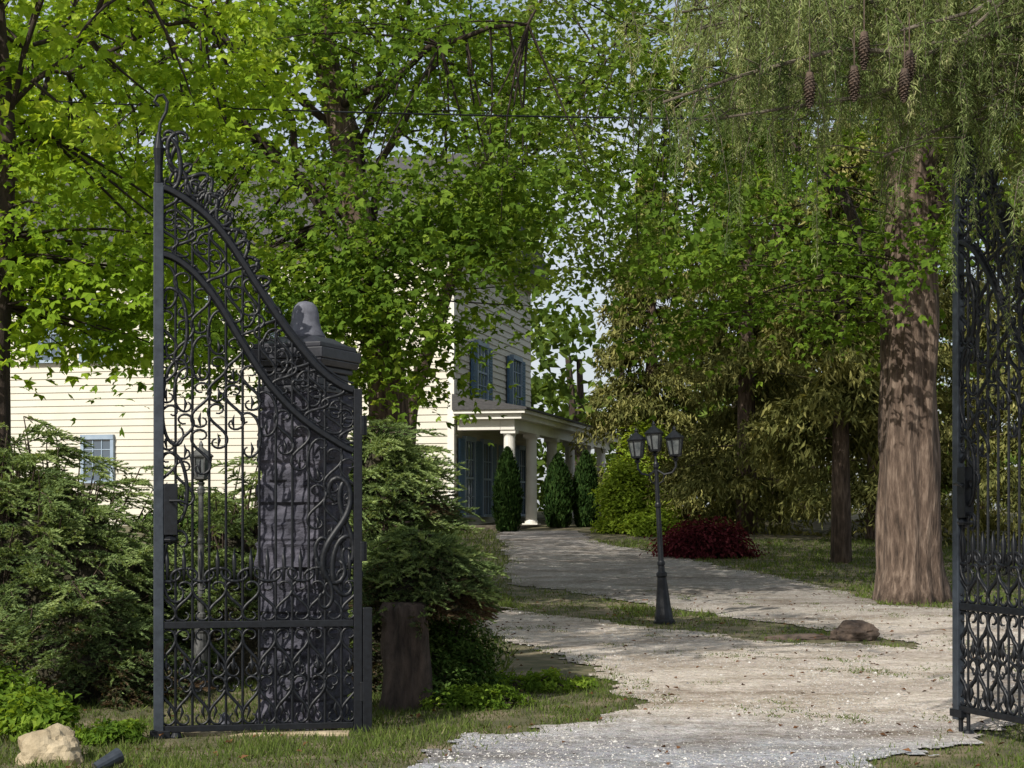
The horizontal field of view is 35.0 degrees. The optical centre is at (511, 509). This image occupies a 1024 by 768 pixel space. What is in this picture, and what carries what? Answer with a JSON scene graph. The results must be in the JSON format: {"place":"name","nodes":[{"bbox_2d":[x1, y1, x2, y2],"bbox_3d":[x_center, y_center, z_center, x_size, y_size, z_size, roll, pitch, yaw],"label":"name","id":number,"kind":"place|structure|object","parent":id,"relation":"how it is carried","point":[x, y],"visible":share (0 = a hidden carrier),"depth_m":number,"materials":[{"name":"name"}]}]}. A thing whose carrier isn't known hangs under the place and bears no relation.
{"place":"outdoors","nodes":[
{"label":"outdoors","id":0,"kind":"place"},
{"bbox_2d":[0,509,1023,767],"bbox_3d":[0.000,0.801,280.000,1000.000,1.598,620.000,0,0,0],"label":"ground","id":1,"kind":"structure","parent":0,"point":[534,661],"depth_m":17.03,"materials":[{"name":"green plant"}]},
{"bbox_2d":[0,661,63,715],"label":"weed plant","id":2,"kind":"object","parent":1,"relation":"on","point":[8,686],"visible":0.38,"depth_m":12.14,"materials":[{"name":"green plant"}]},
{"bbox_2d":[0,686,85,741],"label":"plant","id":3,"kind":"object","parent":1,"relation":"on","point":[40,713],"visible":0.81,"depth_m":11.22,"materials":[{"name":"green fern leaves"},{"name":"stems"}]},
{"bbox_2d":[15,723,84,765],"bbox_3d":[-2.921,1.538,10.307,0.440,0.362,0.372,0,0,0],"label":"boulder","id":4,"kind":"object","parent":1,"relation":"on","point":[53,741],"visible":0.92,"depth_m":10.17,"materials":[{"name":"beige stone"}]},
{"bbox_2d":[0,575,214,710],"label":"juniper bush","id":5,"kind":"object","parent":1,"relation":"on","point":[103,658],"visible":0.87,"depth_m":13.17,"materials":[{"name":"green plant"}]},
{"bbox_2d":[92,748,123,767],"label":"landscape spotlight","id":6,"kind":"object","parent":1,"relation":"on","point":[116,755],"visible":0.98,"depth_m":9.93,"materials":[{"name":"paint"}]},
{"bbox_2d":[73,717,149,745],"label":"weed plant","id":7,"kind":"object","parent":1,"relation":"on","point":[117,730],"visible":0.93,"depth_m":11.07,"materials":[{"name":"green plant"}]},
{"bbox_2d":[0,415,240,693],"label":"juniper bush","id":8,"kind":"object","parent":1,"relation":"on","point":[56,535],"visible":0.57,"depth_m":14.19,"materials":[{"name":"green plant"}]},
{"bbox_2d":[0,0,330,490],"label":"maple tree","id":9,"kind":"object","parent":1,"relation":"on","point":[52,300],"visible":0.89,"depth_m":15.20,"materials":[{"name":"green plant"}]},
{"bbox_2d":[28,99,985,120],"bbox_3d":[-1.751,-4.025,15.200,21.361,2.065,0.015,0,0,16],"label":"overhead wire","id":10,"kind":"object","parent":9,"relation":"attached to","point":[433,113],"visible":0.51,"depth_m":14.89,"materials":[{"name":"black paint"}]},
{"bbox_2d":[133,483,250,531],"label":"foundation shrub","id":11,"kind":"object","parent":1,"relation":"on","point":[181,523],"visible":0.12,"depth_m":43.13,"materials":[{"name":"green plant"}]},
{"bbox_2d":[187,441,213,690],"bbox_3d":[-2.720,0.512,14.200,0.241,2.227,0.241,0,0,0],"label":"garden lamp post","id":12,"kind":"object","parent":1,"relation":"on","point":[199,646],"visible":0.66,"depth_m":14.17,"materials":[{"name":"metal"}]},
{"bbox_2d":[141,455,261,685],"bbox_3d":[-2.539,0.628,15.335,2.685,2.320,2.562,0,0,0],"label":"juniper bush","id":13,"kind":"object","parent":1,"relation":"on","point":[234,527],"visible":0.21,"depth_m":14.73,"materials":[{"name":"green plant"}]},
{"bbox_2d":[5,0,398,334],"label":"maple tree","id":14,"kind":"object","parent":1,"relation":"on","point":[46,6],"visible":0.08,"depth_m":28.75,"materials":[{"name":"green plant"}]},
{"bbox_2d":[219,712,230,723],"bbox_3d":[-2.080,1.555,11.750,0.140,0.170,0.140,0,0,0],"label":"gate floodlight","id":15,"kind":"object","parent":1,"relation":"on","point":[223,714],"visible":0.3,"depth_m":11.72,"materials":[{"name":"grey metal"}]},
{"bbox_2d":[150,93,371,738],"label":"wrought iron gate","id":16,"kind":"structure","parent":1,"relation":"on","point":[166,502],"depth_m":11.44,"materials":[{"name":"metal"}]},
{"bbox_2d":[181,730,350,735],"bbox_3d":[-1.750,1.613,11.515,1.200,0.075,0.130,0,0,0],"label":"stone threshold","id":17,"kind":"object","parent":1,"relation":"on","point":[319,732],"visible":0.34,"depth_m":11.46,"materials":[{"name":"beige stone"}]},
{"bbox_2d":[250,714,352,729],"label":"plinth","id":18,"kind":"structure","parent":1,"relation":"on","point":[350,717],"depth_m":11.83,"materials":[{"name":"stone"}]},
{"bbox_2d":[254,391,352,721],"bbox_3d":[-1.535,0.375,12.023,0.564,2.450,0.571,0,0,22],"label":"shaft","id":19,"kind":"object","parent":18,"relation":"on","point":[284,496],"visible":0.48,"depth_m":11.81,"materials":[{"name":"stone"}]},
{"bbox_2d":[252,335,360,395],"bbox_3d":[-1.530,-1.060,12.020,0.610,0.419,0.610,0,0,22],"label":"cap","id":20,"kind":"object","parent":19,"relation":"on","point":[343,361],"visible":0.52,"depth_m":11.81,"materials":[{"name":"stone"}]},
{"bbox_2d":[285,301,325,337],"bbox_3d":[-1.530,-1.400,12.020,0.300,0.280,0.300,0,0,22],"label":"finial","id":21,"kind":"object","parent":20,"relation":"on","point":[305,319],"visible":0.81,"depth_m":11.93,"materials":[{"name":"grey stone"}]},
{"bbox_2d":[4,0,730,524],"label":"maple tree","id":22,"kind":"object","parent":1,"relation":"on","point":[364,306],"visible":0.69,"depth_m":22.22,"materials":[{"name":"green plant"}]},
{"bbox_2d":[378,601,433,711],"bbox_3d":[-0.889,1.226,12.958,0.507,0.973,0.461,0,0,-34],"label":"tree stump","id":23,"kind":"object","parent":1,"relation":"on","point":[406,663],"visible":0.85,"depth_m":12.83,"materials":[{"name":"brown wood"}]},
{"bbox_2d":[346,417,484,531],"bbox_3d":[-1.187,-0.308,14.573,1.609,1.073,1.548,0,0,26],"label":"juniper bush","id":24,"kind":"object","parent":1,"relation":"on","point":[390,454],"visible":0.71,"depth_m":14.33,"materials":[{"name":"green plant"}]},
{"bbox_2d":[347,474,499,698],"bbox_3d":[-1.111,0.721,14.377,2.010,2.136,1.944,0,0,0],"label":"juniper bush","id":25,"kind":"object","parent":1,"relation":"on","point":[373,529],"visible":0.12,"depth_m":14.07,"materials":[{"name":"green plant"}]},
{"bbox_2d":[347,525,509,638],"bbox_3d":[-0.773,0.571,13.305,1.485,0.904,1.307,0,0,15],"label":"juniper bush","id":26,"kind":"object","parent":1,"relation":"on","point":[414,564],"visible":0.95,"depth_m":13.08,"materials":[{"name":"green plant"}]},
{"bbox_2d":[417,501,465,533],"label":"foundation shrub","id":27,"kind":"object","parent":1,"relation":"on","point":[447,530],"visible":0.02,"depth_m":42.10,"materials":[{"name":"green plant"}]},
{"bbox_2d":[420,651,488,707],"bbox_3d":[-0.618,1.430,13.180,0.810,0.553,0.822,0,0,42],"label":"boxwood shrub","id":28,"kind":"object","parent":1,"relation":"on","point":[450,677],"visible":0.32,"depth_m":13.11,"materials":[{"name":"green plant"}]},
{"bbox_2d":[428,611,517,692],"bbox_3d":[-0.534,1.232,13.874,1.138,0.982,1.073,0,0,-34],"label":"boxwood shrub","id":29,"kind":"object","parent":1,"relation":"on","point":[470,652],"visible":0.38,"depth_m":13.75,"materials":[{"name":"green plant"}]},
{"bbox_2d":[418,679,534,711],"bbox_3d":[-0.353,1.509,13.017,1.121,0.311,0.687,0,0,0],"label":"weed plant","id":30,"kind":"object","parent":1,"relation":"on","point":[470,697],"visible":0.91,"depth_m":12.86,"materials":[{"name":"green plant"}]},
{"bbox_2d":[469,525,541,529],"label":"porch floor","id":31,"kind":"structure","parent":1,"relation":"on","point":[494,527],"depth_m":45.05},
{"bbox_2d":[490,446,523,531],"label":"arborvitae shrub","id":32,"kind":"object","parent":1,"relation":"on","point":[508,494],"visible":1,"depth_m":43.38,"materials":[{"name":"green plant"}]},
{"bbox_2d":[16,49,1023,511],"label":"background trees","id":33,"kind":"object","parent":1,"relation":"on","point":[546,387],"visible":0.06,"depth_m":68.85,"materials":[{"name":"green plant"}]},
{"bbox_2d":[473,667,598,693],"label":"weed plant","id":34,"kind":"object","parent":1,"relation":"on","point":[550,680],"visible":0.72,"depth_m":14.07,"materials":[{"name":"green plant"}]},
{"bbox_2d":[66,591,1022,767],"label":"fallen leaves","id":35,"kind":"object","parent":1,"relation":"on","point":[667,763],"visible":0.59,"depth_m":14.07,"materials":[{"name":"brown plant"}]},
{"bbox_2d":[263,0,831,443],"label":"maple tree","id":36,"kind":"object","parent":1,"relation":"on","point":[599,272],"visible":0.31,"depth_m":33.40,"materials":[{"name":"green plant"}]},
{"bbox_2d":[541,453,574,527],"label":"arborvitae shrub","id":37,"kind":"object","parent":1,"relation":"on","point":[558,499],"visible":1,"depth_m":45.56,"materials":[{"name":"green plant"}]},
{"bbox_2d":[572,449,599,526],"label":"arborvitae shrub","id":38,"kind":"object","parent":1,"relation":"on","point":[585,482],"visible":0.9,"depth_m":45.98,"materials":[{"name":"green plant"}]},
{"bbox_2d":[588,454,662,533],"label":"yellow green shrub","id":39,"kind":"object","parent":1,"relation":"on","point":[621,492],"visible":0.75,"depth_m":42.54,"materials":[{"name":"green plant"}]},
{"bbox_2d":[601,419,683,519],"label":"garden shrub","id":40,"kind":"object","parent":1,"relation":"on","point":[646,427],"visible":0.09,"depth_m":48.36,"materials":[{"name":"green plant"}]},
{"bbox_2d":[609,500,687,536],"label":"garden shrub","id":41,"kind":"object","parent":1,"relation":"on","point":[643,523],"visible":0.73,"depth_m":41.61,"materials":[{"name":"green plant"}]},
{"bbox_2d":[568,171,731,519],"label":"spruce tree","id":42,"kind":"object","parent":1,"relation":"on","point":[629,398],"visible":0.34,"depth_m":49.46,"materials":[{"name":"green plant"}]},
{"bbox_2d":[627,421,683,624],"bbox_3d":[1.907,0.181,20.985,0.749,2.660,0.354,-3,0,0],"label":"street lamp","id":43,"kind":"object","parent":1,"relation":"on","point":[653,433],"visible":1,"depth_m":20.94,"materials":[{"name":"black metal"}]},
{"bbox_2d":[639,509,771,559],"bbox_3d":[4.136,0.644,34.213,2.552,1.312,2.233,0,0,32],"label":"japanese maple shrub","id":44,"kind":"object","parent":1,"relation":"on","point":[697,540],"visible":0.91,"depth_m":33.85,"materials":[{"name":"red plant"}]},
{"bbox_2d":[642,49,830,536],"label":"spruce tree","id":45,"kind":"object","parent":1,"relation":"on","point":[745,507],"visible":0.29,"depth_m":42.54,"materials":[{"name":"green plant"}]},
{"bbox_2d":[529,0,1023,603],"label":"maple tree","id":46,"kind":"object","parent":1,"relation":"on","point":[905,280],"visible":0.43,"depth_m":24.41,"materials":[{"name":"green plant"}]},
{"bbox_2d":[688,38,865,521],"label":"spruce tree","id":47,"kind":"object","parent":1,"relation":"on","point":[798,218],"visible":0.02,"depth_m":49.39,"materials":[{"name":"green plant"}]},
{"bbox_2d":[764,633,829,639],"bbox_3d":[3.317,1.497,18.890,0.770,0.108,0.316,0,0,0],"label":"rock","id":48,"kind":"object","parent":1,"relation":"on","point":[808,636],"visible":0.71,"depth_m":18.82,"materials":[{"name":"stone"}]},
{"bbox_2d":[611,0,1023,398],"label":"weeping spruce tree","id":49,"kind":"object","parent":1,"relation":"on","point":[962,56],"visible":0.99,"depth_m":9.49,"materials":[{"name":"green plant"}]},
{"bbox_2d":[742,118,944,563],"bbox_3d":[6.717,-3.364,32.428,4.028,9.127,3.596,0,0,0],"label":"spruce tree","id":50,"kind":"object","parent":1,"relation":"on","point":[824,410],"visible":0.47,"depth_m":32.39,"materials":[{"name":"green plant"}]},
{"bbox_2d":[829,620,879,640],"bbox_3d":[3.958,1.435,18.738,0.501,0.321,0.374,0,0,-18],"label":"rock","id":51,"kind":"object","parent":1,"relation":"on","point":[853,630],"visible":0.84,"depth_m":18.64,"materials":[{"name":"brown stone"}]},
{"bbox_2d":[769,67,1017,547],"bbox_3d":[9.271,-5.812,39.996,6.168,14.866,6.276,0,0,0],"label":"spruce tree","id":52,"kind":"object","parent":1,"relation":"on","point":[864,487],"visible":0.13,"depth_m":39.22,"materials":[{"name":"green plant"}]},
{"bbox_2d":[851,94,1023,529],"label":"spruce tree","id":53,"kind":"object","parent":1,"relation":"on","point":[946,291],"visible":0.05,"depth_m":46.10,"materials":[{"name":"green plant"}]},
{"bbox_2d":[938,88,1023,546],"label":"spruce tree","id":54,"kind":"object","parent":1,"relation":"on","point":[1003,449],"visible":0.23,"depth_m":37.54,"materials":[{"name":"green plant"}]},
{"bbox_2d":[950,110,1023,733],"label":"wrought iron gate","id":55,"kind":"structure","parent":1,"relation":"on","point":[966,482],"depth_m":11.33,"materials":[{"name":"metal"}]},
{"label":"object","id":56,"kind":"object","parent":1,"relation":"on","visible":0},
{"bbox_2d":[10,249,530,524],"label":"clapboard","id":57,"kind":"object","parent":56,"relation":"attached to","point":[60,408],"visible":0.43,"depth_m":47.47,"materials":[{"name":"beige wood"}]},
{"bbox_2d":[27,296,525,516],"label":"window frames","id":58,"kind":"structure","parent":56,"relation":"attached to","point":[111,437],"depth_m":47.91,"materials":[{"name":"wood"}]},
{"bbox_2d":[35,299,524,514],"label":"window glass","id":59,"kind":"object","parent":58,"relation":"in","point":[105,445],"visible":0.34,"depth_m":47.90,"materials":[{"name":"glass"}]},
{"bbox_2d":[458,341,525,515],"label":"shutters","id":60,"kind":"object","parent":58,"relation":"attached to","point":[479,470],"visible":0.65,"depth_m":47.86,"materials":[{"name":"blue paint"}]},
{"bbox_2d":[19,152,551,290],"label":"roof","id":61,"kind":"structure","parent":56,"relation":"on","point":[401,165],"depth_m":48.85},
{"bbox_2d":[84,241,534,509],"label":"corner boards and frieze","id":62,"kind":"object","parent":56,"relation":"attached to","point":[451,435],"visible":0.14,"depth_m":45.21,"materials":[{"name":"white paint"}]},
{"bbox_2d":[7,0,1023,508],"label":"sky","id":63,"kind":"structure","parent":0,"point":[589,375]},
{"bbox_2d":[500,430,607,524],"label":"porch columns","id":64,"kind":"structure","parent":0,"point":[531,480],"depth_m":47.90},
{"bbox_2d":[452,409,620,449],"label":"porch entablature","id":65,"kind":"structure","parent":64,"relation":"on","point":[525,421],"depth_m":46.06,"materials":[{"name":"white wood"}]},
{"bbox_2d":[452,394,620,434],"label":"porch roof","id":66,"kind":"structure","parent":65,"relation":"on","point":[482,404],"depth_m":44.79,"materials":[{"name":"grey"}]},
{"bbox_2d":[408,530,1023,767],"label":"gravel driveway","id":67,"kind":"structure","parent":0,"point":[565,559],"depth_m":15.34,"materials":[{"name":"grey gravel"}]}
]}

